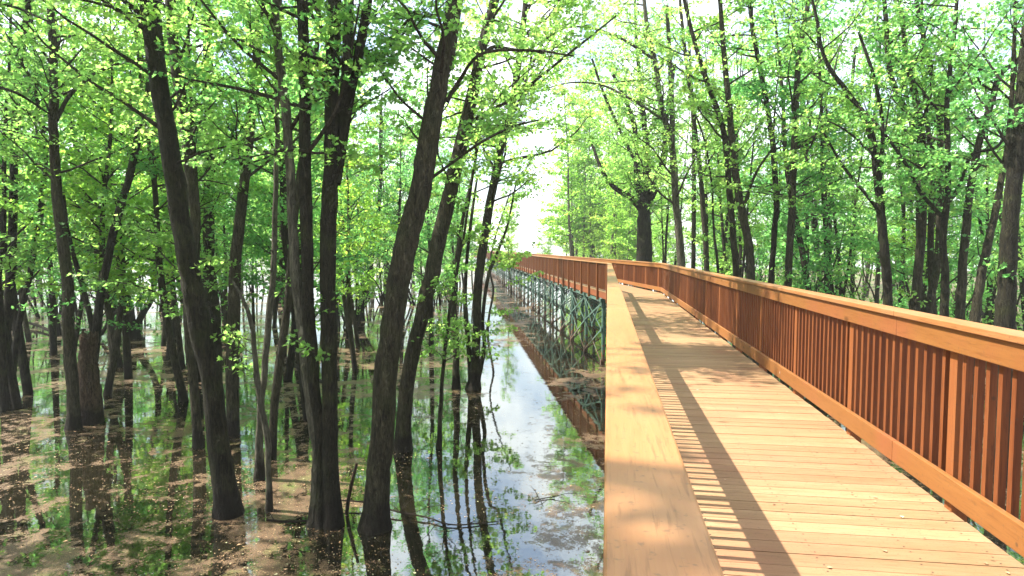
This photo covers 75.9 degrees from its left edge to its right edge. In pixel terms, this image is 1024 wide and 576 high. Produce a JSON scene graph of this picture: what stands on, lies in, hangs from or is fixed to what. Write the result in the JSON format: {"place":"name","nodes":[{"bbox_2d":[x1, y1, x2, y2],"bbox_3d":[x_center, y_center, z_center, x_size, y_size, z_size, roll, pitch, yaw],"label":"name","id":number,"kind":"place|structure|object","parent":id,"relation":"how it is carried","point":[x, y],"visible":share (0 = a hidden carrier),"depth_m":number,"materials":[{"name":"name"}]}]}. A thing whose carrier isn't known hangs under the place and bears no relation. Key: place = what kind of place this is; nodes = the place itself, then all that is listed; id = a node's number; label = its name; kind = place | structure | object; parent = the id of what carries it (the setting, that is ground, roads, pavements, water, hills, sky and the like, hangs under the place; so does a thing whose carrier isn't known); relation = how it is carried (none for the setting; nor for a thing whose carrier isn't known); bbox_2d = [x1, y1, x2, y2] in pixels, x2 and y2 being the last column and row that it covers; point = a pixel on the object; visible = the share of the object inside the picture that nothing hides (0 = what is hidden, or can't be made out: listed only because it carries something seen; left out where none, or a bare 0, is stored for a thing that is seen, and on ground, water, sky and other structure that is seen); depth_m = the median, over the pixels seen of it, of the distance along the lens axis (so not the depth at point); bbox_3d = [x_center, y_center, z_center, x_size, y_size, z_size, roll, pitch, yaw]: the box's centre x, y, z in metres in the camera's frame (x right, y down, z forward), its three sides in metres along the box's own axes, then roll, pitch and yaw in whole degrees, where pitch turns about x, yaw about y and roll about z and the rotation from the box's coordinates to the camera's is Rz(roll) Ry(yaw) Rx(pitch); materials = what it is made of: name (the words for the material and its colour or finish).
{"place":"outdoors","nodes":[
{"label":"outdoors","id":0,"kind":"place"},
{"bbox_2d":[0,252,1023,575],"bbox_3d":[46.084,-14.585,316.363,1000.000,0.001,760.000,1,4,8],"label":"water","id":1,"kind":"structure","parent":0,"point":[548,368],"depth_m":14.14,"materials":[{"name":"liquid"}]},
{"bbox_2d":[0,4,89,410],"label":"tree","id":2,"kind":"object","parent":1,"relation":"on","point":[8,379],"visible":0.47,"depth_m":18.82,"materials":[{"name":"green plant"}]},
{"bbox_2d":[0,13,93,354],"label":"tree","id":3,"kind":"object","parent":1,"relation":"on","point":[53,335],"visible":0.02,"depth_m":28.44,"materials":[{"name":"green plant"}]},
{"bbox_2d":[0,0,96,403],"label":"tree","id":4,"kind":"object","parent":1,"relation":"on","point":[9,297],"visible":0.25,"depth_m":19.44,"materials":[{"name":"green plant"}]},
{"bbox_2d":[0,1,99,393],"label":"tree","id":5,"kind":"object","parent":1,"relation":"on","point":[25,376],"visible":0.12,"depth_m":20.93,"materials":[{"name":"green plant"}]},
{"bbox_2d":[0,15,117,373],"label":"tree","id":6,"kind":"object","parent":1,"relation":"on","point":[18,328],"visible":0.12,"depth_m":20.15,"materials":[{"name":"green plant"}]},
{"bbox_2d":[0,0,120,114],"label":"tree","id":7,"kind":"object","parent":1,"relation":"on","point":[70,81],"visible":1,"depth_m":8.62,"materials":[{"name":"green plant"}]},
{"bbox_2d":[27,75,124,351],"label":"tree","id":8,"kind":"object","parent":1,"relation":"on","point":[77,330],"visible":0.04,"depth_m":26.96,"materials":[{"name":"green plant"}]},
{"bbox_2d":[0,0,163,430],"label":"tree","id":9,"kind":"object","parent":1,"relation":"on","point":[73,420],"visible":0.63,"depth_m":16.60,"materials":[{"name":"green plant"}]},
{"bbox_2d":[0,0,167,360],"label":"tree","id":10,"kind":"object","parent":1,"relation":"on","point":[78,187],"visible":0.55,"depth_m":18.53,"materials":[{"name":"green plant"}]},
{"bbox_2d":[77,330,104,425],"bbox_3d":[-11.371,2.419,17.617,0.662,2.626,0.704,-3,4,-39],"label":"stump","id":11,"kind":"object","parent":1,"relation":"in","point":[91,400],"visible":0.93,"depth_m":17.44,"materials":[{"name":"brown wood"}]},
{"bbox_2d":[18,0,165,367],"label":"tree","id":12,"kind":"object","parent":1,"relation":"on","point":[109,314],"visible":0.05,"depth_m":25.19,"materials":[{"name":"green plant"}]},
{"bbox_2d":[10,0,175,395],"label":"tree","id":13,"kind":"object","parent":1,"relation":"on","point":[109,382],"visible":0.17,"depth_m":20.73,"materials":[{"name":"green plant"}]},
{"bbox_2d":[0,0,198,360],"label":"tree","id":14,"kind":"object","parent":1,"relation":"on","point":[95,318],"visible":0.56,"depth_m":17.67,"materials":[{"name":"green plant"}]},
{"bbox_2d":[75,76,160,339],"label":"tree","id":15,"kind":"object","parent":1,"relation":"on","point":[131,315],"visible":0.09,"depth_m":33.70,"materials":[{"name":"green plant"}]},
{"bbox_2d":[39,0,202,379],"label":"tree","id":16,"kind":"object","parent":1,"relation":"on","point":[127,359],"visible":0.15,"depth_m":23.49,"materials":[{"name":"green plant"}]},
{"bbox_2d":[0,0,279,520],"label":"tree","id":17,"kind":"object","parent":1,"relation":"on","point":[227,503],"visible":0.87,"depth_m":11.19,"materials":[{"name":"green plant"}]},
{"bbox_2d":[45,0,263,401],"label":"tree","id":18,"kind":"object","parent":1,"relation":"on","point":[177,370],"visible":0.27,"depth_m":19.47,"materials":[{"name":"green plant"}]},
{"bbox_2d":[66,0,267,424],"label":"tree","id":19,"kind":"object","parent":1,"relation":"on","point":[166,237],"visible":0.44,"depth_m":16.50,"materials":[{"name":"green plant"}]},
{"bbox_2d":[107,1,234,368],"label":"tree","id":20,"kind":"object","parent":1,"relation":"on","point":[179,342],"visible":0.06,"depth_m":24.96,"materials":[{"name":"green plant"}]},
{"bbox_2d":[105,30,255,381],"bbox_3d":[-11.075,-3.027,22.363,4.050,13.040,4.402,1,4,9],"label":"tree","id":21,"kind":"object","parent":1,"relation":"on","point":[167,219],"visible":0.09,"depth_m":22.17,"materials":[{"name":"green plant"}]},
{"bbox_2d":[93,0,280,380],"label":"tree","id":22,"kind":"object","parent":1,"relation":"on","point":[212,299],"visible":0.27,"depth_m":18.77,"materials":[{"name":"green plant"}]},
{"bbox_2d":[103,0,295,448],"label":"tree","id":23,"kind":"object","parent":1,"relation":"on","point":[188,145],"visible":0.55,"depth_m":15.00,"materials":[{"name":"green plant"}]},
{"bbox_2d":[202,91,266,336],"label":"tree","id":24,"kind":"object","parent":1,"relation":"on","point":[224,298],"visible":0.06,"depth_m":33.33,"materials":[{"name":"green plant"}]},
{"bbox_2d":[210,277,272,511],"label":"tree","id":25,"kind":"object","parent":1,"relation":"on","point":[267,440],"visible":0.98,"depth_m":11.59,"materials":[{"name":"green plant"}]},
{"bbox_2d":[165,0,323,436],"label":"tree","id":26,"kind":"object","parent":1,"relation":"on","point":[231,378],"visible":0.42,"depth_m":16.15,"materials":[{"name":"green plant"}]},
{"bbox_2d":[133,0,398,527],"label":"tree","id":27,"kind":"object","parent":1,"relation":"on","point":[288,125],"visible":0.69,"depth_m":10.74,"materials":[{"name":"green plant"}]},
{"bbox_2d":[212,0,325,480],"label":"tree","id":28,"kind":"object","parent":1,"relation":"on","point":[259,471],"visible":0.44,"depth_m":13.03,"materials":[{"name":"green plant"}]},
{"bbox_2d":[109,0,444,528],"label":"tree","id":29,"kind":"object","parent":1,"relation":"on","point":[306,236],"visible":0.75,"depth_m":10.69,"materials":[{"name":"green plant"}]},
{"bbox_2d":[193,0,362,420],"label":"tree","id":30,"kind":"object","parent":1,"relation":"on","point":[282,219],"visible":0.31,"depth_m":17.23,"materials":[{"name":"green plant"}]},
{"bbox_2d":[209,0,372,459],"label":"tree","id":31,"kind":"object","parent":1,"relation":"on","point":[278,375],"visible":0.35,"depth_m":14.40,"materials":[{"name":"plant"}]},
{"bbox_2d":[215,0,372,380],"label":"tree","id":32,"kind":"object","parent":1,"relation":"on","point":[291,360],"visible":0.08,"depth_m":23.24,"materials":[{"name":"green plant"}]},
{"bbox_2d":[243,78,345,356],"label":"tree","id":33,"kind":"object","parent":1,"relation":"on","point":[264,272],"visible":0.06,"depth_m":28.24,"materials":[{"name":"green plant"}]},
{"bbox_2d":[216,0,376,283],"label":"tree","id":34,"kind":"object","parent":1,"relation":"on","point":[317,212],"visible":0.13,"depth_m":20.64,"materials":[{"name":"green plant"}]},
{"bbox_2d":[0,331,605,575],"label":"floating leaves","id":35,"kind":"object","parent":1,"relation":"on","point":[304,488],"visible":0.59,"depth_m":12.12,"materials":[{"name":"brown plant"}]},
{"bbox_2d":[198,0,463,530],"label":"tree","id":36,"kind":"object","parent":1,"relation":"on","point":[335,139],"visible":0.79,"depth_m":10.69,"materials":[{"name":"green plant"}]},
{"bbox_2d":[294,100,385,338],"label":"tree","id":37,"kind":"object","parent":1,"relation":"on","point":[344,300],"visible":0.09,"depth_m":33.45,"materials":[{"name":"green plant"}]},
{"bbox_2d":[310,42,392,320],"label":"tree","id":38,"kind":"object","parent":1,"relation":"on","point":[358,215],"visible":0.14,"depth_m":42.00,"materials":[{"name":"green plant"}]},
{"bbox_2d":[315,120,392,345],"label":"tree","id":39,"kind":"object","parent":1,"relation":"on","point":[356,335],"visible":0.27,"depth_m":31.10,"materials":[{"name":"green plant"}]},
{"bbox_2d":[313,77,402,371],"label":"tree","id":40,"kind":"object","parent":1,"relation":"on","point":[366,205],"visible":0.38,"depth_m":24.94,"materials":[{"name":"green plant"}]},
{"bbox_2d":[355,77,408,317],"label":"tree","id":41,"kind":"object","parent":1,"relation":"on","point":[381,173],"visible":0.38,"depth_m":42.73,"materials":[{"name":"green plant"}]},
{"bbox_2d":[357,88,412,302],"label":"tree","id":42,"kind":"object","parent":1,"relation":"on","point":[377,119],"visible":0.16,"depth_m":54.51,"materials":[{"name":"green plant"}]},
{"bbox_2d":[366,126,430,266],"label":"tree","id":43,"kind":"object","parent":1,"relation":"on","point":[393,178],"visible":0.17,"depth_m":45.17,"materials":[{"name":"green plant"}]},
{"bbox_2d":[367,88,451,321],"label":"tree","id":44,"kind":"object","parent":1,"relation":"on","point":[399,212],"visible":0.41,"depth_m":41.62,"materials":[{"name":"green plant"}]},
{"bbox_2d":[368,70,475,346],"bbox_3d":[-4.031,-3.491,30.353,4.290,12.992,4.664,2,4,35],"label":"tree","id":45,"kind":"object","parent":1,"relation":"on","point":[428,234],"visible":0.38,"depth_m":30.06,"materials":[{"name":"green plant"}]},
{"bbox_2d":[416,144,479,278],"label":"tree","id":46,"kind":"object","parent":1,"relation":"on","point":[451,244],"visible":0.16,"depth_m":46.44,"materials":[{"name":"green plant"}]},
{"bbox_2d":[411,148,497,448],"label":"tree","id":47,"kind":"object","parent":1,"relation":"on","point":[446,334],"visible":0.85,"depth_m":15.04,"materials":[{"name":"green plant"}]},
{"bbox_2d":[431,166,483,316],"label":"tree","id":48,"kind":"object","parent":1,"relation":"on","point":[463,249],"visible":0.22,"depth_m":44.11,"materials":[{"name":"green plant"}]},
{"bbox_2d":[331,0,596,535],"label":"tree","id":49,"kind":"object","parent":1,"relation":"on","point":[375,518],"visible":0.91,"depth_m":10.64,"materials":[{"name":"plant"}]},
{"bbox_2d":[379,64,553,389],"bbox_3d":[-1.388,-2.228,21.543,5.539,11.480,3.736,2,4,34],"label":"tree","id":50,"kind":"object","parent":1,"relation":"on","point":[456,384],"visible":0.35,"depth_m":21.49,"materials":[{"name":"green plant"}]},
{"bbox_2d":[387,0,620,390],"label":"tree","id":51,"kind":"object","parent":1,"relation":"on","point":[475,364],"visible":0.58,"depth_m":21.43,"materials":[{"name":"green plant"}]},
{"bbox_2d":[370,0,638,452],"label":"tree","id":52,"kind":"object","parent":1,"relation":"on","point":[403,443],"visible":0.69,"depth_m":14.84,"materials":[{"name":"green plant"}]},
{"bbox_2d":[486,189,523,330],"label":"tree","id":53,"kind":"object","parent":1,"relation":"on","point":[506,208],"visible":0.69,"depth_m":36.55,"materials":[{"name":"green plant"}]},
{"bbox_2d":[537,67,593,255],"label":"tree","id":54,"kind":"object","parent":1,"relation":"on","point":[557,209],"visible":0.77,"depth_m":69.83,"materials":[{"name":"green plant"}]},
{"bbox_2d":[543,108,595,256],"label":"tree","id":55,"kind":"object","parent":1,"relation":"on","point":[559,203],"visible":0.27,"depth_m":73.69,"materials":[{"name":"green plant"}]},
{"bbox_2d":[544,68,606,256],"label":"tree","id":56,"kind":"object","parent":1,"relation":"on","point":[558,181],"visible":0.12,"depth_m":76.27,"materials":[{"name":"green plant"}]},
{"bbox_2d":[544,66,614,257],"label":"tree","id":57,"kind":"object","parent":1,"relation":"on","point":[589,160],"visible":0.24,"depth_m":73.17,"materials":[{"name":"green plant"}]},
{"bbox_2d":[551,91,612,256],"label":"tree","id":58,"kind":"object","parent":1,"relation":"on","point":[584,146],"visible":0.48,"depth_m":71.66,"materials":[{"name":"green plant"}]},
{"bbox_2d":[573,185,609,258],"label":"tree","id":59,"kind":"object","parent":1,"relation":"on","point":[592,242],"visible":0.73,"depth_m":68.29,"materials":[{"name":"green plant"}]},
{"bbox_2d":[588,74,637,257],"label":"tree","id":60,"kind":"object","parent":1,"relation":"on","point":[612,236],"visible":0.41,"depth_m":63.86,"materials":[{"name":"green plant"}]},
{"bbox_2d":[594,194,631,259],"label":"tree","id":61,"kind":"object","parent":1,"relation":"on","point":[606,240],"visible":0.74,"depth_m":62.46,"materials":[{"name":"green plant"}]},
{"bbox_2d":[521,0,723,310],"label":"tree","id":62,"kind":"object","parent":1,"relation":"on","point":[669,127],"visible":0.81,"depth_m":26.48,"materials":[{"name":"green plant"}]},
{"bbox_2d":[606,116,652,284],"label":"tree","id":63,"kind":"object","parent":1,"relation":"on","point":[623,230],"visible":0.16,"depth_m":62.81,"materials":[{"name":"green plant"}]},
{"bbox_2d":[572,0,704,290],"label":"tree","id":64,"kind":"object","parent":1,"relation":"on","point":[642,201],"visible":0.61,"depth_m":35.49,"materials":[{"name":"green plant"}]},
{"bbox_2d":[614,106,691,290],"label":"tree","id":65,"kind":"object","parent":1,"relation":"on","point":[664,202],"visible":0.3,"depth_m":46.55,"materials":[{"name":"green plant"}]},
{"bbox_2d":[630,65,718,294],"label":"tree","id":66,"kind":"object","parent":1,"relation":"on","point":[664,249],"visible":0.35,"depth_m":38.46,"materials":[{"name":"green plant"}]},
{"bbox_2d":[637,19,728,317],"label":"tree","id":67,"kind":"object","parent":1,"relation":"on","point":[693,242],"visible":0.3,"depth_m":29.78,"materials":[{"name":"green plant"}]},
{"bbox_2d":[626,0,776,353],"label":"tree","id":68,"kind":"object","parent":1,"relation":"on","point":[701,65],"visible":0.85,"depth_m":20.13,"materials":[{"name":"green plant"}]},
{"bbox_2d":[649,0,764,329],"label":"tree","id":69,"kind":"object","parent":1,"relation":"on","point":[701,193],"visible":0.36,"depth_m":27.57,"materials":[{"name":"green plant"}]},
{"bbox_2d":[688,96,742,273],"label":"tree","id":70,"kind":"object","parent":1,"relation":"on","point":[714,182],"visible":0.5,"depth_m":25.80,"materials":[{"name":"green plant"}]},
{"bbox_2d":[652,12,785,331],"bbox_3d":[10.258,-5.280,32.904,6.654,16.287,5.380,2,4,26],"label":"tree","id":71,"kind":"object","parent":1,"relation":"on","point":[689,155],"visible":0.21,"depth_m":32.91,"materials":[{"name":"green plant"}]},
{"bbox_2d":[663,18,794,346],"bbox_3d":[9.657,-4.330,28.645,5.943,14.880,4.805,0,4,5],"label":"tree","id":72,"kind":"object","parent":1,"relation":"on","point":[724,263],"visible":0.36,"depth_m":28.37,"materials":[{"name":"green plant"}]},
{"bbox_2d":[683,24,788,332],"bbox_3d":[11.741,-5.583,35.496,5.111,16.632,5.556,-2,4,-35],"label":"tree","id":73,"kind":"object","parent":1,"relation":"on","point":[713,159],"visible":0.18,"depth_m":35.07,"materials":[{"name":"green plant"}]},
{"bbox_2d":[667,0,829,364],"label":"tree","id":74,"kind":"object","parent":1,"relation":"on","point":[740,204],"visible":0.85,"depth_m":19.70,"materials":[{"name":"green plant"}]},
{"bbox_2d":[475,251,1023,575],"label":"footbridge","id":75,"kind":"object","parent":1,"relation":"on","point":[685,436],"visible":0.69,"depth_m":4.25,"materials":[{"name":"brown wood"}]},
{"bbox_2d":[684,0,861,374],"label":"tree","id":76,"kind":"object","parent":1,"relation":"on","point":[774,233],"visible":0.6,"depth_m":20.66,"materials":[{"name":"green plant"}]},
{"bbox_2d":[739,16,852,284],"bbox_3d":[12.395,-4.384,29.469,4.822,14.879,4.501,3,4,38],"label":"tree","id":77,"kind":"object","parent":1,"relation":"on","point":[764,151],"visible":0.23,"depth_m":29.16,"materials":[{"name":"green plant"}]},
{"bbox_2d":[713,0,893,387],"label":"tree","id":78,"kind":"object","parent":1,"relation":"on","point":[795,101],"visible":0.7,"depth_m":19.58,"materials":[{"name":"green plant"}]},
{"bbox_2d":[779,256,829,293],"bbox_3d":[9.294,1.341,20.245,2.110,4.652,2.806,2,4,24],"label":"bush","id":79,"kind":"object","parent":1,"relation":"on","point":[802,279],"visible":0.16,"depth_m":19.56,"materials":[{"name":"green plant"}]},
{"bbox_2d":[728,0,907,293],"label":"tree","id":80,"kind":"object","parent":1,"relation":"on","point":[799,241],"visible":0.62,"depth_m":20.74,"materials":[{"name":"green plant"}]},
{"bbox_2d":[769,24,898,296],"bbox_3d":[13.205,-3.845,26.814,5.762,14.117,4.659,-1,4,-15],"label":"tree","id":81,"kind":"object","parent":1,"relation":"on","point":[842,288],"visible":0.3,"depth_m":26.38,"materials":[{"name":"green plant"}]},
{"bbox_2d":[710,0,970,305],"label":"tree","id":82,"kind":"object","parent":1,"relation":"on","point":[877,205],"visible":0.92,"depth_m":17.23,"materials":[{"name":"green plant"}]},
{"bbox_2d":[812,0,936,303],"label":"tree","id":83,"kind":"object","parent":1,"relation":"on","point":[877,282],"visible":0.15,"depth_m":25.91,"materials":[{"name":"green plant"}]},
{"bbox_2d":[876,249,949,315],"bbox_3d":[13.414,1.104,22.035,2.208,4.932,2.935,2,4,31],"label":"bush","id":84,"kind":"object","parent":1,"relation":"on","point":[899,278],"visible":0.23,"depth_m":22.25,"materials":[{"name":"green plant"}]},
{"bbox_2d":[837,0,992,313],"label":"tree","id":85,"kind":"object","parent":1,"relation":"on","point":[932,287],"visible":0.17,"depth_m":18.87,"materials":[{"name":"green plant"}]},
{"bbox_2d":[876,128,966,302],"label":"tree","id":86,"kind":"object","parent":1,"relation":"on","point":[908,226],"visible":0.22,"depth_m":28.63,"materials":[{"name":"green plant"}]},
{"bbox_2d":[836,0,1023,314],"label":"tree","id":87,"kind":"object","parent":1,"relation":"on","point":[930,239],"visible":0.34,"depth_m":19.77,"materials":[{"name":"green plant"}]},
{"bbox_2d":[839,0,1023,429],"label":"tree","id":88,"kind":"object","parent":1,"relation":"on","point":[936,174],"visible":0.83,"depth_m":16.24,"materials":[{"name":"green plant"}]},
{"bbox_2d":[847,0,1020,311],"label":"tree","id":89,"kind":"object","parent":1,"relation":"on","point":[916,303],"visible":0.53,"depth_m":17.54,"materials":[{"name":"green plant"}]},
{"bbox_2d":[873,0,1017,319],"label":"tree","id":90,"kind":"object","parent":1,"relation":"on","point":[960,303],"visible":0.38,"depth_m":16.91,"materials":[{"name":"green plant"}]},
{"bbox_2d":[901,0,1023,445],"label":"tree","id":91,"kind":"object","parent":1,"relation":"on","point":[977,298],"visible":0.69,"depth_m":15.43,"materials":[{"name":"green plant"}]},
{"bbox_2d":[937,242,996,323],"bbox_3d":[15.059,1.007,22.211,2.325,5.119,3.091,1,4,16],"label":"bush","id":92,"kind":"object","parent":1,"relation":"on","point":[952,312],"visible":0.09,"depth_m":21.54,"materials":[{"name":"green plant"}]},
{"bbox_2d":[943,0,1023,476],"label":"tree","id":93,"kind":"object","parent":1,"relation":"on","point":[1005,303],"visible":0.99,"depth_m":13.37,"materials":[{"name":"green plant"}]},
{"bbox_2d":[0,0,1023,252],"label":"sky","id":94,"kind":"structure","parent":0,"point":[528,206],"materials":[{"name":"white"}]},
{"bbox_2d":[744,269,1022,363],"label":"forest ground","id":95,"kind":"structure","parent":0,"point":[872,285],"depth_m":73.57,"materials":[{"name":"green plant"}]},
{"bbox_2d":[757,0,884,290],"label":"tree","id":96,"kind":"object","parent":95,"relation":"on","point":[813,221],"visible":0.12,"depth_m":32.43,"materials":[{"name":"green plant"}]},
{"bbox_2d":[782,7,867,293],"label":"tree","id":97,"kind":"object","parent":95,"relation":"on","point":[829,204],"visible":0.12,"depth_m":29.41,"materials":[{"name":"green plant"}]},
{"bbox_2d":[818,43,892,295],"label":"tree","id":98,"kind":"object","parent":95,"relation":"on","point":[853,69],"visible":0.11,"depth_m":33.51,"materials":[{"name":"green plant"}]},
{"bbox_2d":[840,123,899,300],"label":"tree","id":99,"kind":"object","parent":95,"relation":"on","point":[868,265],"visible":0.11,"depth_m":52.92,"materials":[{"name":"green plant"}]},
{"bbox_2d":[844,248,927,303],"bbox_3d":[16.280,0.706,28.361,3.473,4.881,2.463,1,4,13],"label":"bush","id":100,"kind":"object","parent":95,"relation":"on","point":[863,269],"visible":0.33,"depth_m":28.49,"materials":[{"name":"green plant"}]},
{"bbox_2d":[850,1,958,306],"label":"tree","id":101,"kind":"object","parent":95,"relation":"on","point":[903,210],"visible":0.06,"depth_m":29.82,"materials":[{"name":"green plant"}]},
{"bbox_2d":[875,118,962,289],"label":"tree","id":102,"kind":"object","parent":95,"relation":"on","point":[891,238],"visible":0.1,"depth_m":31.36,"materials":[{"name":"green plant"}]},
{"bbox_2d":[934,1,1023,325],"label":"tree","id":103,"kind":"object","parent":95,"relation":"on","point":[991,298],"visible":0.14,"depth_m":24.84,"materials":[{"name":"green plant"}]},
{"bbox_2d":[954,47,1023,330],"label":"tree","id":104,"kind":"object","parent":95,"relation":"on","point":[1021,274],"visible":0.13,"depth_m":27.16,"materials":[{"name":"green plant"}]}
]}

